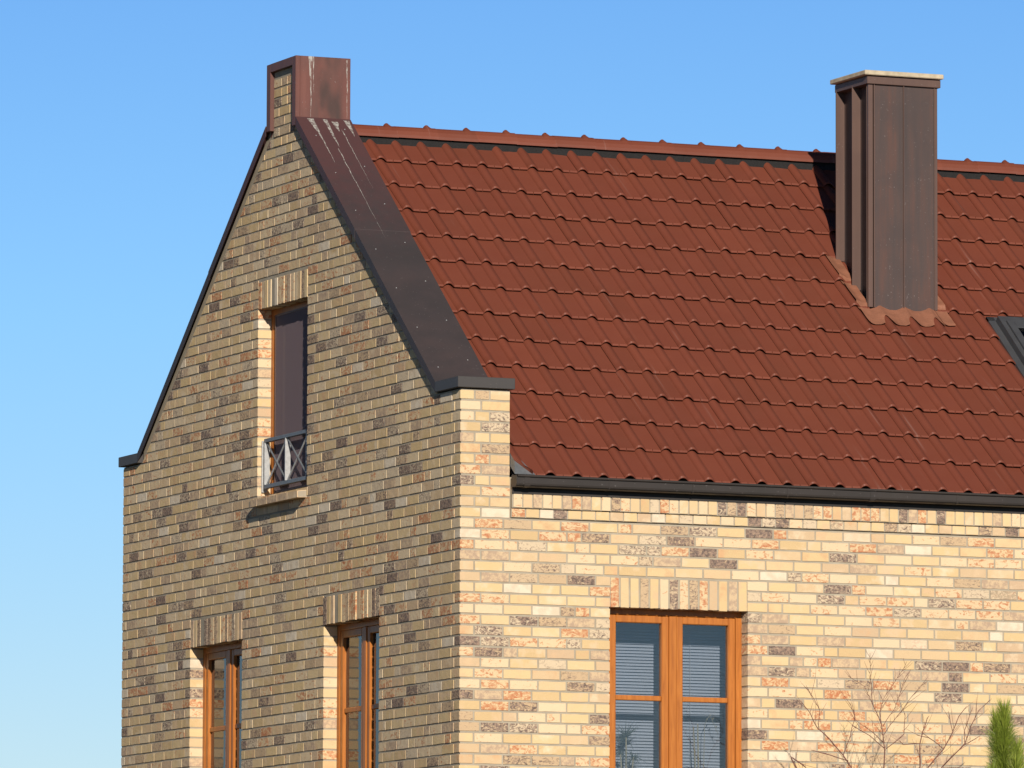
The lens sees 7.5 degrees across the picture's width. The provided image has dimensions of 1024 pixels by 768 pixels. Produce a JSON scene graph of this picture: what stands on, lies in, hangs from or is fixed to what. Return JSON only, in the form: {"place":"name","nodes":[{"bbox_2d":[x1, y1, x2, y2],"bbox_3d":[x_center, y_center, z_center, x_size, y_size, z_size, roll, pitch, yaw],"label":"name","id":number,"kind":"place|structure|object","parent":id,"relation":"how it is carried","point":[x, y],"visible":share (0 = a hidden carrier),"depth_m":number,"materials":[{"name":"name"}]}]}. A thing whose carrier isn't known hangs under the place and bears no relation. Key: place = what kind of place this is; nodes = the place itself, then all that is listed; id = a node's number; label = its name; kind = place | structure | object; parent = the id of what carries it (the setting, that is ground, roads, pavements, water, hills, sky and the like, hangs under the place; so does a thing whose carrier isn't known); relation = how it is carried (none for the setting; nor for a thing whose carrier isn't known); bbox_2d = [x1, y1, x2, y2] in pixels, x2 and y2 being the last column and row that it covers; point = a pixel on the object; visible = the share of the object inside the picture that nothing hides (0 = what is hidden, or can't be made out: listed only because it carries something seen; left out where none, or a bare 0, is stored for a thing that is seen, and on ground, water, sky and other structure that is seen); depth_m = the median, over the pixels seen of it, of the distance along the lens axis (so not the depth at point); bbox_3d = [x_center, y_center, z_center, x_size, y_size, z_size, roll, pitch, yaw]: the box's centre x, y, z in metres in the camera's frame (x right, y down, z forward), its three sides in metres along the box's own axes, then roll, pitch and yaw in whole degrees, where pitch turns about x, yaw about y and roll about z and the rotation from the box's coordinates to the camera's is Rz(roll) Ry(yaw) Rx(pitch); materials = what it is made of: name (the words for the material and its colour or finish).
{"place":"outdoors","nodes":[
{"label":"outdoors","id":0,"kind":"place"},
{"bbox_2d":[0,0,1023,767],"label":"sky","id":1,"kind":"structure","parent":0,"point":[131,131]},
{"bbox_3d":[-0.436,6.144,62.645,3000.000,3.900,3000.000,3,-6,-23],"label":"ground","id":2,"kind":"structure","parent":0,"visible":0},
{"bbox_2d":[118,55,1023,767],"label":"brick house","id":3,"kind":"structure","parent":2,"relation":"on","point":[464,449],"depth_m":65.67,"materials":[{"name":"beige brick"}]},
{"bbox_2d":[190,612,242,767],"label":"window","id":4,"kind":"structure","parent":3,"relation":"in","point":[222,660],"depth_m":68.35,"materials":[{"name":"orange wood"}]},
{"bbox_2d":[249,269,307,506],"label":"window","id":5,"kind":"structure","parent":3,"relation":"in","point":[289,326],"depth_m":67.07,"materials":[{"name":"orange wood"}]},
{"bbox_2d":[323,588,379,767],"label":"window","id":6,"kind":"structure","parent":3,"relation":"in","point":[358,647],"depth_m":65.42,"materials":[{"name":"orange wood"}]},
{"bbox_2d":[616,722,643,767],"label":"dracaena plant","id":7,"kind":"object","parent":3,"relation":"on","point":[624,736],"visible":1,"depth_m":63.89,"materials":[{"name":"grey plant"}]},
{"bbox_2d":[616,623,725,767],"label":"window blind","id":8,"kind":"object","parent":3,"relation":"attached to","point":[688,728],"depth_m":64.30,"materials":[{"name":"grey plastic"}]},
{"bbox_2d":[609,578,746,767],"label":"window","id":9,"kind":"structure","parent":3,"relation":"in","point":[671,621],"depth_m":63.91,"materials":[{"name":"orange wood"}]},
{"bbox_2d":[693,714,718,767],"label":"houseplant","id":10,"kind":"object","parent":3,"relation":"on","point":[698,744],"visible":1,"depth_m":64.14,"materials":[{"name":"plant"}]},
{"bbox_2d":[790,649,988,767],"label":"bare shrub","id":11,"kind":"object","parent":2,"relation":"on","point":[919,754],"visible":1,"depth_m":63.19,"materials":[{"name":"brown plant"}]},
{"bbox_2d":[981,695,1023,767],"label":"pine shrub","id":12,"kind":"object","parent":2,"relation":"on","point":[1003,754],"visible":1,"depth_m":63.43,"materials":[{"name":"green plant"}]}
]}

